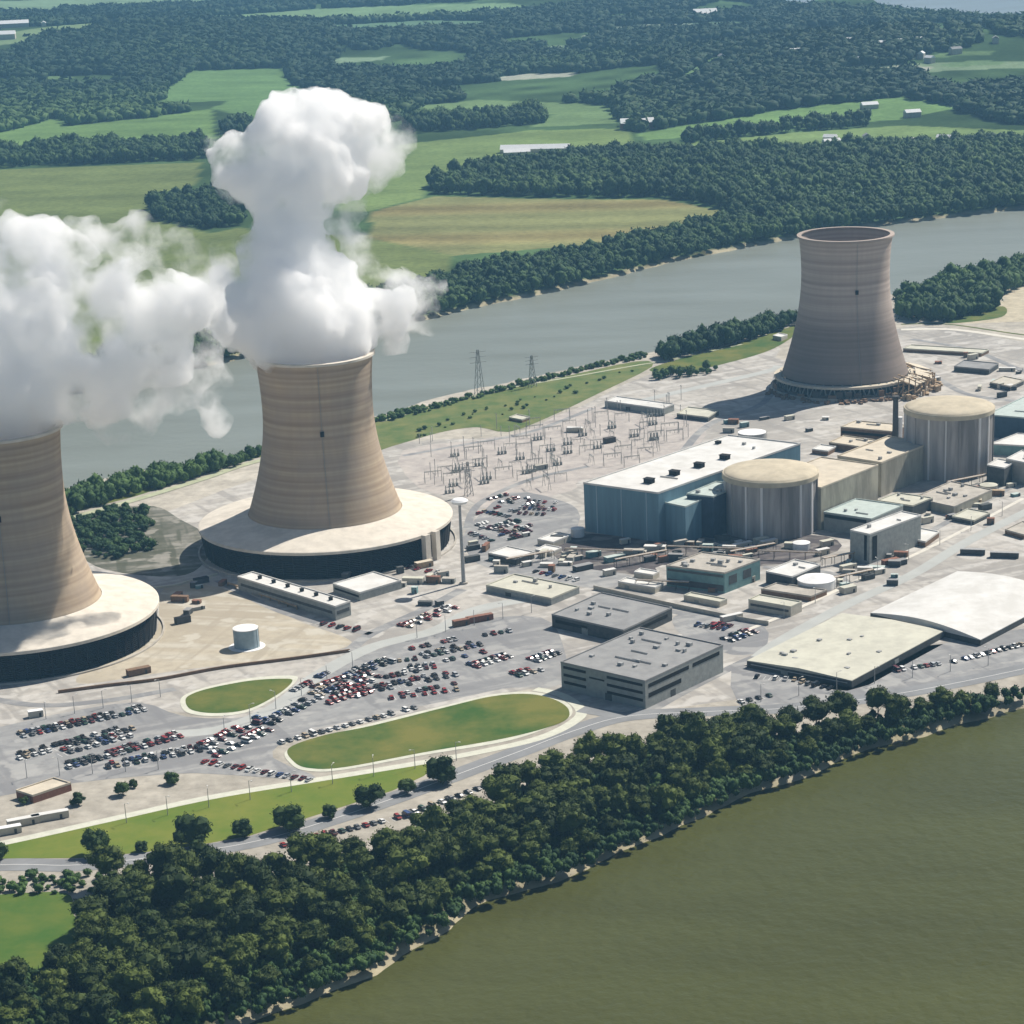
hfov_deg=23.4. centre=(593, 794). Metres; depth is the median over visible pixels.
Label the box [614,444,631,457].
steel gantry
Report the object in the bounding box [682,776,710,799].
riverside tree
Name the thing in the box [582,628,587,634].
door
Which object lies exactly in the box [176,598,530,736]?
yard road
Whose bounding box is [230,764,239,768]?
parked car
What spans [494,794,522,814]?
riverside tree
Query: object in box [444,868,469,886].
riverside tree
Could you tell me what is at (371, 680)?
parked suv
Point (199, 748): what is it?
parked suv
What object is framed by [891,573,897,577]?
equipment box
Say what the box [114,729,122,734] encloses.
parked pickup
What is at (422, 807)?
parked suv
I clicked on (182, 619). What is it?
container
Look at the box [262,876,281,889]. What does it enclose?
riverside tree
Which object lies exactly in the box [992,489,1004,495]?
container
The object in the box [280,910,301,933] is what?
riverside tree
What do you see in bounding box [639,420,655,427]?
steel gantry
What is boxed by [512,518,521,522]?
parked van
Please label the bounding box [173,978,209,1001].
riverside tree
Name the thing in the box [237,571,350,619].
shed
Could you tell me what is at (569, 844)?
riverside tree
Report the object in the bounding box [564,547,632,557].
pipe rack
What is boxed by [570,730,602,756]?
riverside tree
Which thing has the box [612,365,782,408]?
yard road
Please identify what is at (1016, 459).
service building
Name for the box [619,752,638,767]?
riverside tree
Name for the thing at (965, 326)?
plant road
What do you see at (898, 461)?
fuel building
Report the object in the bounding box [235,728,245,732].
parked suv
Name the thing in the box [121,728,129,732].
parked pickup
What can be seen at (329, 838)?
riverside tree
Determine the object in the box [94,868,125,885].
riverside tree
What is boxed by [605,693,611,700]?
door
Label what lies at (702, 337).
trees
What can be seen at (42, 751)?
parked pickup
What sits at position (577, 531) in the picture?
storage tank
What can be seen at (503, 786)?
riverside tree
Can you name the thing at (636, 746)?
riverside tree
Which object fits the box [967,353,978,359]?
equipment box
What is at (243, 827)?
lawn tree
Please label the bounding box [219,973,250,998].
riverside tree
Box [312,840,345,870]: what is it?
riverside tree
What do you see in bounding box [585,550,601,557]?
container
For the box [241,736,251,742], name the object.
parked van
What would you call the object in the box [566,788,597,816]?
riverside tree
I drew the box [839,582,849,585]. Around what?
equipment box
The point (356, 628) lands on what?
parked van
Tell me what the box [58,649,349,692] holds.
retaining wall
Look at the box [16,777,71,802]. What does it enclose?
brick building
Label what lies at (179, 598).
container
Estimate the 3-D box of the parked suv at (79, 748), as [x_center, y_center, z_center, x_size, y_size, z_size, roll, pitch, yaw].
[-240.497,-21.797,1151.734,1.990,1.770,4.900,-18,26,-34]
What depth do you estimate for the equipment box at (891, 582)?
1354.52 m
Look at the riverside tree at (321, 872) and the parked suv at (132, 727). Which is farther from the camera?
the parked suv at (132, 727)
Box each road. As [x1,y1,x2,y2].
[0,664,1023,871]
[0,687,176,706]
[0,687,586,844]
[73,459,259,517]
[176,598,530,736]
[214,580,373,634]
[346,589,465,650]
[382,344,742,421]
[402,408,595,455]
[462,466,588,529]
[576,706,629,718]
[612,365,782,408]
[645,656,753,709]
[672,609,745,628]
[680,376,775,449]
[730,498,1023,635]
[752,509,1023,656]
[763,566,850,581]
[840,482,1020,577]
[901,323,1023,334]
[901,328,1023,339]
[910,339,1023,371]
[929,371,1014,401]
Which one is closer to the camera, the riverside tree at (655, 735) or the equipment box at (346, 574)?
the riverside tree at (655, 735)
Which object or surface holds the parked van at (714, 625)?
on the car park at (748, 645)
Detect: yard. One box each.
[0,326,1023,730]
[76,584,351,683]
[554,533,841,573]
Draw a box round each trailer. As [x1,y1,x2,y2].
[0,823,21,835]
[6,813,40,825]
[27,708,43,717]
[30,808,68,821]
[452,617,469,626]
[465,612,493,623]
[960,547,985,554]
[990,551,1018,558]
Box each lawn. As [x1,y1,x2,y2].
[0,892,75,970]
[3,764,426,857]
[75,454,260,511]
[185,679,291,712]
[287,694,569,768]
[375,361,652,449]
[650,326,794,370]
[943,306,1006,322]
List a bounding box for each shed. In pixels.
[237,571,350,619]
[333,571,401,600]
[509,414,528,422]
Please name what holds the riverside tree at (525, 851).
on the ground at (93, 255)
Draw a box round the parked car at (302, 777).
[298,775,306,780]
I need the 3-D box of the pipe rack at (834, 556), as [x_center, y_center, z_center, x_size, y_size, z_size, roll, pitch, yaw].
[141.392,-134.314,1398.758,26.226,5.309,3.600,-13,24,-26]
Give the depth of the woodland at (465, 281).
2267.09 m
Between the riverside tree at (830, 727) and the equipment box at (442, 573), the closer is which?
the riverside tree at (830, 727)
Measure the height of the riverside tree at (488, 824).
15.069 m
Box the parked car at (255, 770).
[252,768,260,772]
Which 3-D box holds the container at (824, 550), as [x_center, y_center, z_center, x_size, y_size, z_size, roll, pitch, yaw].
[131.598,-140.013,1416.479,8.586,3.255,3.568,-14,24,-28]
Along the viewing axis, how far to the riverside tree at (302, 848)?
992.55 m
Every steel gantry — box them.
[424,470,441,483]
[464,445,482,459]
[480,439,494,449]
[495,466,512,476]
[549,454,558,472]
[603,452,621,459]
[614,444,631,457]
[624,453,639,466]
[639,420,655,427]
[647,430,664,442]
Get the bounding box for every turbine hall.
[583,434,800,541]
[994,397,1023,437]
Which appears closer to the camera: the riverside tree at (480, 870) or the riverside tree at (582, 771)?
the riverside tree at (480, 870)
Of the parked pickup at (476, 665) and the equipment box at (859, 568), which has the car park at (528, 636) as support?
the parked pickup at (476, 665)
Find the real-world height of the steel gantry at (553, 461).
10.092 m
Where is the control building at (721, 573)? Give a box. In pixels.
[666,552,759,593]
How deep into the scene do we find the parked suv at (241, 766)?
1120.96 m
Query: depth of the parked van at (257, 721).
1176.37 m
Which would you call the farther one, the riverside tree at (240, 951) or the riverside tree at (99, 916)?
the riverside tree at (99, 916)
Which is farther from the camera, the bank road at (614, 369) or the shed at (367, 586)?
the bank road at (614, 369)
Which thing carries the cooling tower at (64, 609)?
on the ground at (93, 255)
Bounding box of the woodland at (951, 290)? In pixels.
[892,251,1023,320]
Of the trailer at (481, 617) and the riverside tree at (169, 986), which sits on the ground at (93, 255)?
the riverside tree at (169, 986)
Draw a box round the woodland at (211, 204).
[143,182,247,226]
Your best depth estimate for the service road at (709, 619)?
1312.43 m
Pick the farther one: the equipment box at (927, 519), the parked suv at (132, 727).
the equipment box at (927, 519)
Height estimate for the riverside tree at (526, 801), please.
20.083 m
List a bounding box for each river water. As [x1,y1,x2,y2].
[0,208,1023,487]
[250,708,1023,1023]
[787,0,1023,13]
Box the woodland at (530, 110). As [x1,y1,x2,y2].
[400,98,548,132]
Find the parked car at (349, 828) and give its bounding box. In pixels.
[345,825,353,830]
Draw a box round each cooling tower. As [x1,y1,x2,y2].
[0,412,164,685]
[198,341,456,581]
[765,226,942,404]
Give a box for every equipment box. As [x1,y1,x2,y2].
[173,591,182,594]
[183,607,192,614]
[189,581,197,587]
[191,599,201,603]
[192,604,204,610]
[195,584,202,588]
[218,579,226,585]
[341,571,351,578]
[396,566,403,573]
[401,581,406,586]
[411,586,417,593]
[418,600,432,605]
[426,575,440,583]
[435,599,443,606]
[437,570,448,577]
[441,576,455,582]
[464,554,479,562]
[466,543,479,550]
[468,540,477,544]
[482,542,489,551]
[493,559,499,565]
[494,565,508,572]
[521,531,529,536]
[521,560,531,566]
[539,548,548,557]
[540,562,552,566]
[548,564,555,572]
[559,561,572,565]
[561,550,573,554]
[566,554,575,561]
[574,554,583,560]
[619,537,630,544]
[643,554,654,561]
[658,554,668,562]
[668,552,683,560]
[673,538,687,547]
[696,538,703,545]
[702,543,713,550]
[708,587,717,591]
[715,535,729,540]
[717,549,724,553]
[722,545,735,552]
[723,427,734,432]
[728,418,738,423]
[739,421,748,427]
[743,553,752,557]
[745,548,757,552]
[753,536,768,544]
[759,416,769,419]
[784,414,794,420]
[805,427,812,431]
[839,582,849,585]
[843,569,854,573]
[857,566,872,573]
[861,572,874,579]
[869,565,884,568]
[872,567,885,574]
[886,553,891,558]
[886,578,897,585]
[888,559,900,566]
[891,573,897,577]
[898,557,906,564]
[921,515,933,523]
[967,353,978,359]
[977,384,981,390]
[978,502,992,510]
[987,517,994,523]
[997,391,1006,397]
[1006,482,1015,487]
[1010,492,1020,496]
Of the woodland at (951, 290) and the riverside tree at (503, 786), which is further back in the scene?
the woodland at (951, 290)
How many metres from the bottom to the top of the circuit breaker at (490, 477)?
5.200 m
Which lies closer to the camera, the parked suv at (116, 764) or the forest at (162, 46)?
the parked suv at (116, 764)
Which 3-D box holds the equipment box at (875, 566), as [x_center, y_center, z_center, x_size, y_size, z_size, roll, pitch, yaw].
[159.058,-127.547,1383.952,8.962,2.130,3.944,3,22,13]
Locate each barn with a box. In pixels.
[500,143,569,153]
[503,148,529,154]
[620,117,653,129]
[860,101,878,109]
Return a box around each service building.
[486,573,579,604]
[488,546,534,564]
[535,544,561,555]
[537,531,571,545]
[605,396,673,414]
[677,406,718,421]
[761,582,826,600]
[766,559,820,584]
[773,333,787,340]
[812,444,835,455]
[824,498,902,533]
[829,435,875,451]
[840,420,903,439]
[850,511,920,563]
[877,492,932,514]
[903,344,988,356]
[918,528,938,546]
[919,481,991,513]
[952,508,989,524]
[954,360,998,374]
[986,458,1012,485]
[990,376,1023,390]
[1005,521,1023,538]
[1006,450,1023,483]
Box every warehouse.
[747,613,943,687]
[870,571,1023,645]
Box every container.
[125,665,150,676]
[170,594,188,601]
[174,614,190,624]
[193,576,208,583]
[402,576,424,583]
[414,559,433,567]
[533,463,547,469]
[566,426,583,432]
[572,562,593,571]
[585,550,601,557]
[602,567,615,576]
[603,436,615,443]
[603,553,625,562]
[623,548,644,554]
[644,544,665,551]
[673,540,694,545]
[720,612,742,621]
[732,540,751,547]
[759,538,777,544]
[784,541,792,548]
[815,547,829,555]
[819,538,833,546]
[839,562,856,571]
[839,584,856,594]
[881,557,898,565]
[894,550,907,556]
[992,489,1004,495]
[999,367,1015,370]
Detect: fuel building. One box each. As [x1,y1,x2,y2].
[806,456,877,529]
[837,435,923,496]
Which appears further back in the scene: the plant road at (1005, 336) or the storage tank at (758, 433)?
the plant road at (1005, 336)
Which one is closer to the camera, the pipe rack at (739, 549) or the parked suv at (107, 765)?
the parked suv at (107, 765)
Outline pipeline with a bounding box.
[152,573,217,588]
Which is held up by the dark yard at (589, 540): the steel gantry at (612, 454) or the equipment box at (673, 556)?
the equipment box at (673, 556)
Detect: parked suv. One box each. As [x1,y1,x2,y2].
[67,747,74,753]
[75,746,82,750]
[95,754,103,760]
[96,715,103,720]
[101,739,109,743]
[103,753,110,757]
[105,763,111,768]
[109,736,116,741]
[114,761,120,767]
[125,733,133,737]
[125,747,132,751]
[128,725,135,730]
[146,741,154,745]
[169,735,177,739]
[196,746,202,751]
[208,759,217,764]
[218,748,228,753]
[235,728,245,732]
[237,764,246,769]
[250,733,259,738]
[256,730,266,735]
[259,716,269,720]
[266,720,276,724]
[267,770,276,774]
[277,739,285,743]
[284,710,294,714]
[301,732,309,737]
[302,701,312,705]
[314,694,323,698]
[325,699,333,704]
[365,670,374,675]
[366,678,375,682]
[387,710,395,715]
[393,813,401,819]
[401,706,409,711]
[417,804,425,810]
[432,612,440,616]
[521,670,529,675]
[732,635,741,639]
[798,678,806,683]
[999,645,1007,650]
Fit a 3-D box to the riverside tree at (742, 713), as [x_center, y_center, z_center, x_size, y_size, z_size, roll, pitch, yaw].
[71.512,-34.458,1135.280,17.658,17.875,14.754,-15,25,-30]
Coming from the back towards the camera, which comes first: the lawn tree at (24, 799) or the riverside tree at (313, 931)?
the lawn tree at (24, 799)
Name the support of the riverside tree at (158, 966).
on the ground at (93, 255)
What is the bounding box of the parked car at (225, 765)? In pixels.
[223,763,231,767]
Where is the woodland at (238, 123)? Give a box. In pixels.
[217,112,253,134]
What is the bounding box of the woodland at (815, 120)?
[679,108,872,142]
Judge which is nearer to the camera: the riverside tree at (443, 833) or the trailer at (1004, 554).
the riverside tree at (443, 833)
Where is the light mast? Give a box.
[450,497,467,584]
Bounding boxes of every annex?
[665,494,701,540]
[687,481,726,537]
[993,433,1023,455]
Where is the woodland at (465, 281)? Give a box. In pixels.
[0,177,1023,400]
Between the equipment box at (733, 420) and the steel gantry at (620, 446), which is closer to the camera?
the steel gantry at (620, 446)
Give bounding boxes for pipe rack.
[227,582,297,609]
[505,550,553,565]
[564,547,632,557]
[614,549,667,567]
[635,579,689,590]
[667,545,742,554]
[729,542,775,553]
[758,549,821,561]
[822,552,854,564]
[833,568,874,581]
[946,473,986,484]
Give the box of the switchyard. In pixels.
[398,406,705,507]
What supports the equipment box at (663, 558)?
on the dark yard at (589, 540)
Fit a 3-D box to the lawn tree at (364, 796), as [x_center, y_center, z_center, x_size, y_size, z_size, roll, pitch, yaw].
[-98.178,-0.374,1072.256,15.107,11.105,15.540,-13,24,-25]
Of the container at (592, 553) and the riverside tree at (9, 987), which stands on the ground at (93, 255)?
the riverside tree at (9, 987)
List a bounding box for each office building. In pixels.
[552,592,671,639]
[560,627,722,708]
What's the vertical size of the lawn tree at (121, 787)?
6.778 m
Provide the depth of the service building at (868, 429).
1674.59 m
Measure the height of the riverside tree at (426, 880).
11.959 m
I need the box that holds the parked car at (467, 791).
[463,789,472,793]
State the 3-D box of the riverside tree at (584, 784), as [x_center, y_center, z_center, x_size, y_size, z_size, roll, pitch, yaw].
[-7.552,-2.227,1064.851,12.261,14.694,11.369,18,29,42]
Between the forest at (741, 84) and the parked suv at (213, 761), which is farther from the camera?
the forest at (741, 84)
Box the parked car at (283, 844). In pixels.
[279,842,286,846]
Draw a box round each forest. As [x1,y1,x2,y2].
[0,0,1023,99]
[0,37,1023,138]
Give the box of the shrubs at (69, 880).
[0,868,103,893]
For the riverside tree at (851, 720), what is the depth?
1127.00 m
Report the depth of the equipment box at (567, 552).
1427.56 m
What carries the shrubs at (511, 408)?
on the lawn at (398, 430)
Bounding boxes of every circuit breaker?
[445,485,454,493]
[448,478,457,486]
[451,464,460,472]
[474,459,483,466]
[479,475,488,484]
[482,471,491,479]
[497,446,506,454]
[515,452,524,459]
[522,466,530,473]
[533,432,541,440]
[546,444,555,451]
[553,457,561,465]
[563,437,571,444]
[563,446,571,453]
[578,428,586,436]
[607,421,615,428]
[630,430,638,436]
[656,408,663,416]
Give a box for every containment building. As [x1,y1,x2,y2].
[722,459,818,539]
[903,395,994,481]
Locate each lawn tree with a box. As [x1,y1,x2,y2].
[0,842,8,859]
[18,795,28,803]
[69,791,85,804]
[80,827,110,850]
[113,781,129,794]
[129,779,137,788]
[135,840,147,850]
[163,771,178,783]
[172,811,212,848]
[230,817,252,837]
[269,801,305,832]
[321,804,337,818]
[352,783,385,807]
[397,778,417,791]
[423,754,456,784]
[443,798,460,811]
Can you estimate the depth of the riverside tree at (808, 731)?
1113.08 m
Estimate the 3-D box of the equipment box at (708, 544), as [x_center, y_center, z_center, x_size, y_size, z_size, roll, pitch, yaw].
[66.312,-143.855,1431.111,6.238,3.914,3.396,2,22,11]
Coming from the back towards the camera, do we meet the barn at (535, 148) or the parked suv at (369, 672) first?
the barn at (535, 148)
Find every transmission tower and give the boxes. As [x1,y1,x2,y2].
[460,461,474,496]
[470,350,485,394]
[525,355,537,387]
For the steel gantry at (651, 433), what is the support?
on the switchyard
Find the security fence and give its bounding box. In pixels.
[593,585,768,624]
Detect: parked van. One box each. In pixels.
[160,735,169,742]
[178,748,185,755]
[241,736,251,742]
[250,719,262,724]
[308,728,317,735]
[352,625,360,631]
[386,657,396,663]
[401,810,410,817]
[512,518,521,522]
[710,622,718,628]
[811,680,820,686]
[892,665,900,671]
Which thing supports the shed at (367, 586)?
on the yard at (728, 398)
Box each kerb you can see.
[180,676,297,715]
[284,692,571,771]
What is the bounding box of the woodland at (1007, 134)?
[841,128,1018,145]
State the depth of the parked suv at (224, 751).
1141.20 m
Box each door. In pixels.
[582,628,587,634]
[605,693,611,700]
[671,688,675,696]
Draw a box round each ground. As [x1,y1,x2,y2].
[0,0,1023,1023]
[74,506,206,576]
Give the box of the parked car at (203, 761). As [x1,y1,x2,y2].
[200,759,209,763]
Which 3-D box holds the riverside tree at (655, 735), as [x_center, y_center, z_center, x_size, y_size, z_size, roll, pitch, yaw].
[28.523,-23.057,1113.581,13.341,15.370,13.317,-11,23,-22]
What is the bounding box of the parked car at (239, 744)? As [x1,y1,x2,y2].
[234,742,243,746]
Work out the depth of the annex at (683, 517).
1448.04 m
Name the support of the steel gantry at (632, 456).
on the switchyard
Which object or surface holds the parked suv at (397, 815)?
on the ground at (93, 255)
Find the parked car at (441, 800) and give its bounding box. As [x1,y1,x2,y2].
[437,798,446,803]
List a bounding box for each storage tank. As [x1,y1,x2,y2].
[229,624,264,651]
[571,526,584,537]
[738,429,765,438]
[793,540,809,550]
[797,573,836,590]
[980,482,998,488]
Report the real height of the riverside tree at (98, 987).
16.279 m
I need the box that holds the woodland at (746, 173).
[425,131,1023,208]
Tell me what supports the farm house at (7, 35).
on the ground at (93, 255)
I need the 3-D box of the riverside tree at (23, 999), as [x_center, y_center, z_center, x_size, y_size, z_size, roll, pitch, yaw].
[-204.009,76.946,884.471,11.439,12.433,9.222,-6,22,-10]
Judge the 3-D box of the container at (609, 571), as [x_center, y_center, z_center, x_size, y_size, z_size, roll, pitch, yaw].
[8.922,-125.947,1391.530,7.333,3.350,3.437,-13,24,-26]
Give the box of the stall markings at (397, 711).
[15,499,992,846]
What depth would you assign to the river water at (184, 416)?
2052.91 m
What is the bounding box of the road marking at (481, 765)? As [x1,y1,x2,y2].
[2,669,1020,864]
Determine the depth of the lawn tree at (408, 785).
1083.51 m
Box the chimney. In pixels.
[892,395,902,436]
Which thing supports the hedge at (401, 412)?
on the ground at (93, 255)
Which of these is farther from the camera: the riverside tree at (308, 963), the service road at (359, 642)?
the service road at (359, 642)
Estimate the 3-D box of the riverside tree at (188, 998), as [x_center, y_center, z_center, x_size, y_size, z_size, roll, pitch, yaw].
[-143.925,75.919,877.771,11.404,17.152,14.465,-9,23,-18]
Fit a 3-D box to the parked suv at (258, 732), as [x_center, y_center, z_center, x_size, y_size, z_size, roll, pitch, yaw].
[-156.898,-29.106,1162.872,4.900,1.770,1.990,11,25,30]
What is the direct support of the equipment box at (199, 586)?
on the dirt yard at (203, 638)
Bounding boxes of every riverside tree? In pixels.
[0,955,28,981]
[0,975,28,999]
[0,1005,29,1023]
[6,1019,29,1023]
[10,992,39,1014]
[33,967,70,991]
[41,942,70,969]
[41,983,66,1009]
[44,1011,70,1023]
[48,991,86,1020]
[55,951,87,988]
[68,894,110,925]
[68,936,97,957]
[71,920,103,944]
[72,960,109,990]
[73,906,112,928]
[77,989,117,1023]
[83,944,128,977]
[84,843,125,873]
[86,980,121,1005]
[90,878,123,906]
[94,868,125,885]
[100,919,142,951]
[103,960,154,999]
[104,914,132,929]
[112,888,152,919]
[114,869,157,898]
[115,1009,152,1023]
[120,859,151,875]
[125,940,163,958]
[125,944,172,983]
[129,984,169,1011]
[130,906,171,933]
[135,1007,156,1023]
[142,924,177,949]
[143,839,186,873]
[153,864,191,905]
[155,979,177,997]
[158,941,181,967]
[160,848,208,879]
[162,864,193,895]
[164,900,196,920]
[165,940,212,979]
[170,914,195,940]
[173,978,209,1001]
[174,984,205,1015]
[185,918,217,944]
[187,882,233,918]
[190,889,200,900]
[191,874,219,891]
[192,841,228,875]
[200,935,223,961]
[200,955,236,984]
[203,929,228,947]
[209,910,229,932]
[214,850,246,883]
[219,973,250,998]
[221,900,266,937]
[222,933,259,969]
[225,931,261,950]
[230,879,257,902]
[232,854,274,892]
[233,853,255,859]
[234,892,266,909]
[254,962,281,986]
[257,886,296,914]
[258,913,292,943]
[259,851,287,873]
[259,933,290,962]
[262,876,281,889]
[276,875,311,907]
[277,859,298,879]
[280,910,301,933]
[281,862,320,887]
[284,831,321,864]
[292,886,331,917]
[295,918,329,945]
[298,954,323,972]
[308,865,326,886]
[309,899,341,924]
[310,879,332,901]
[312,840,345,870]
[315,830,341,849]
[322,877,358,905]
[324,869,350,882]
[329,934,358,964]
[335,903,365,931]
[339,834,367,856]
[341,900,372,917]
[343,845,375,875]
[352,923,375,946]
[354,883,386,911]
[367,825,400,856]
[367,865,403,891]
[374,860,389,871]
[377,920,400,942]
[379,833,412,859]
[380,898,410,921]
[384,880,415,903]
[385,847,430,881]
[397,823,423,838]
[405,891,437,924]
[409,802,450,830]
[409,827,443,873]
[414,875,435,888]
[415,875,452,902]
[429,825,454,842]
[441,833,466,865]
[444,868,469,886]
[448,805,468,828]
[448,809,484,840]
[457,826,499,857]
[458,793,484,812]
[467,861,492,880]
[473,798,508,822]
[475,813,498,835]
[481,772,520,802]
[483,847,515,870]
[487,824,520,849]
[491,761,524,789]
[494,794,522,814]
[496,812,525,832]
[511,838,540,861]
[517,790,555,814]
[519,817,550,845]
[520,759,540,788]
[520,800,556,832]
[524,787,558,804]
[527,778,557,791]
[536,747,574,775]
[537,763,569,784]
[552,798,582,824]
[553,778,578,801]
[554,804,589,834]
[558,837,579,853]
[565,753,591,766]
[565,761,593,780]
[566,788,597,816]
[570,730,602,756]
[570,774,590,791]
[574,826,600,849]
[584,783,609,811]
[589,753,608,772]
[593,731,628,755]
[596,814,624,831]
[598,782,630,811]
[601,767,629,789]
[603,752,639,772]
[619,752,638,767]
[623,782,646,802]
[626,731,647,760]
[626,768,651,785]
[629,794,654,820]
[641,753,668,774]
[644,730,665,748]
[647,737,676,759]
[647,785,659,803]
[651,782,684,810]
[654,713,679,738]
[664,736,698,768]
[664,762,691,786]
[671,713,710,743]
[673,709,708,725]
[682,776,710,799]
[686,740,696,748]
[691,769,711,782]
[695,736,727,763]
[702,723,736,745]
[703,756,731,777]
[704,717,721,729]
[711,711,736,724]
[721,718,742,730]
[724,735,756,760]
[731,701,760,723]
[732,764,753,776]
[734,721,767,748]
[743,707,775,729]
[749,752,774,770]
[757,725,769,743]
[767,748,790,763]
[769,713,798,736]
[771,738,790,750]
[775,704,804,722]
[796,735,818,754]
[797,723,823,743]
[800,695,834,724]
[820,717,846,737]
[825,689,859,714]
[834,707,863,731]
[860,714,875,733]
[865,684,891,713]
[883,693,912,711]
[884,694,909,719]
[913,697,933,710]
[926,685,953,703]
[952,689,972,703]
[983,681,1000,696]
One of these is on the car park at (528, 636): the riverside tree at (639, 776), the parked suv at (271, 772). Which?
the parked suv at (271, 772)
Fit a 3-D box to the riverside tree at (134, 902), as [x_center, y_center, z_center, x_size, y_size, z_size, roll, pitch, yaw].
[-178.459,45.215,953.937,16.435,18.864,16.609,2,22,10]
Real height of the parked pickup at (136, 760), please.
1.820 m
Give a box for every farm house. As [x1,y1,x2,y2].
[0,19,28,27]
[0,30,15,39]
[693,8,716,12]
[823,134,837,138]
[903,109,921,117]
[917,51,924,58]
[924,55,934,63]
[948,46,961,54]
[992,35,998,43]
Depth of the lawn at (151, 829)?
1069.74 m
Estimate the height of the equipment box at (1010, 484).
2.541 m
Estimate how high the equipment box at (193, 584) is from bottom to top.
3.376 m
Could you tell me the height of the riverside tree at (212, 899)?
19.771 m
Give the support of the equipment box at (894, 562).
on the plant road at (910, 556)
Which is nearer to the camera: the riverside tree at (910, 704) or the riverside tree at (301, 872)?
the riverside tree at (301, 872)
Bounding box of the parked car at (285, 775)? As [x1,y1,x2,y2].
[282,773,290,777]
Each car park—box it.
[0,616,565,795]
[463,492,633,587]
[672,612,768,654]
[731,628,1023,704]
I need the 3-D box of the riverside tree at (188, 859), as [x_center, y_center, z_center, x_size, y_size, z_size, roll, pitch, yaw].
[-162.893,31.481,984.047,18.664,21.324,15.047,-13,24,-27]
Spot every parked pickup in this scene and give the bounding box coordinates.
[37,749,45,754]
[79,759,88,764]
[87,757,96,762]
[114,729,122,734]
[117,749,126,753]
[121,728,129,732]
[133,758,139,763]
[139,743,147,748]
[200,744,211,748]
[226,731,237,736]
[244,766,254,771]
[272,717,282,721]
[295,704,306,708]
[326,685,337,689]
[328,829,337,834]
[335,624,344,628]
[368,665,377,669]
[408,809,418,812]
[444,795,455,798]
[472,663,481,667]
[498,655,507,659]
[514,672,523,676]
[532,658,542,661]
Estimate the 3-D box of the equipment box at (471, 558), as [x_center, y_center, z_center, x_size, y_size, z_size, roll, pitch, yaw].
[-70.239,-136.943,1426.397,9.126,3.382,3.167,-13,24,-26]
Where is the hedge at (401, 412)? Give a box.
[374,351,647,421]
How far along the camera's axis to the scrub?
1505.86 m
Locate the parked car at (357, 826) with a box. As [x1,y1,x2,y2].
[353,823,360,828]
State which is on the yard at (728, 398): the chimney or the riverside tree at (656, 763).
the chimney
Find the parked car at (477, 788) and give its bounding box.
[472,786,481,790]
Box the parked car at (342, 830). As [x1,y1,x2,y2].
[337,828,345,832]
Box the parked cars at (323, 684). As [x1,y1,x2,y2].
[16,492,750,763]
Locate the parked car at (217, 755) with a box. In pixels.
[211,753,221,757]
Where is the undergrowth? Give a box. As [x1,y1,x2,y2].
[0,684,1023,1023]
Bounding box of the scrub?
[70,502,157,557]
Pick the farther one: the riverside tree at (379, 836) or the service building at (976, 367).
the service building at (976, 367)
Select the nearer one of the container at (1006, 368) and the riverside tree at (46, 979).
the riverside tree at (46, 979)
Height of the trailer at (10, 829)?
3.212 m
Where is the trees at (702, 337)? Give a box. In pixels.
[655,309,797,359]
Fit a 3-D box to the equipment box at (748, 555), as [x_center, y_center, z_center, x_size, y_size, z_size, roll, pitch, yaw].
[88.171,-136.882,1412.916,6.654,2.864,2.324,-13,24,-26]
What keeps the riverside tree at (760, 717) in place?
on the ground at (93, 255)
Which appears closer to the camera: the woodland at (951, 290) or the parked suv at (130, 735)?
the parked suv at (130, 735)
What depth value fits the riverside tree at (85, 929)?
929.63 m
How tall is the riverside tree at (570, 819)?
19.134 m
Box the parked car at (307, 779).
[304,777,313,781]
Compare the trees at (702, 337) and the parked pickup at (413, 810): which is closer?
the parked pickup at (413, 810)
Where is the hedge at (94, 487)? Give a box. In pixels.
[64,444,261,514]
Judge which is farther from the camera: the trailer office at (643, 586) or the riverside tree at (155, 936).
the trailer office at (643, 586)
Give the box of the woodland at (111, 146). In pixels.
[0,128,212,166]
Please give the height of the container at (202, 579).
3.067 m
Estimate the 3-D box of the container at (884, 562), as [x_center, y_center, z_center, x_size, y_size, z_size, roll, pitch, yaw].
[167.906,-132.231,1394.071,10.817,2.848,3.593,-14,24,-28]
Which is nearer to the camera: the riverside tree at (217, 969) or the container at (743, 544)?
the riverside tree at (217, 969)
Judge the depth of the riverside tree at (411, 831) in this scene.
1009.84 m
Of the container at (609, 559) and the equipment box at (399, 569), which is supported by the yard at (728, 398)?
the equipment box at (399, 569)
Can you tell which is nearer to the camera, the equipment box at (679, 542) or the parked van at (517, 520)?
the equipment box at (679, 542)
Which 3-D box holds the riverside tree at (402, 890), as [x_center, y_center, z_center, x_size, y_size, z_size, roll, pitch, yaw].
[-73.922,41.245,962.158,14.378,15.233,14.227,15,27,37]
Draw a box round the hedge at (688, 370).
[651,360,717,378]
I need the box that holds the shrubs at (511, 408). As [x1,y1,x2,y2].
[417,370,633,436]
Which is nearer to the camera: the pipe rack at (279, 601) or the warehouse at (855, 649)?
the warehouse at (855, 649)
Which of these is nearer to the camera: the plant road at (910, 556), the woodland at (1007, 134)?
the plant road at (910, 556)
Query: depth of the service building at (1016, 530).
1441.73 m
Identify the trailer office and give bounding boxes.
[618,577,663,592]
[634,568,658,578]
[684,592,726,606]
[748,594,801,616]
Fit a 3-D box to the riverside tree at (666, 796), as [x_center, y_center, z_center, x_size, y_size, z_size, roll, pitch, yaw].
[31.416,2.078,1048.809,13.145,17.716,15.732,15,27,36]
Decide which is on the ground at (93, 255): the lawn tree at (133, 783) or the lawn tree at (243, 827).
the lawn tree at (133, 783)
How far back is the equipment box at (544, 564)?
1410.23 m

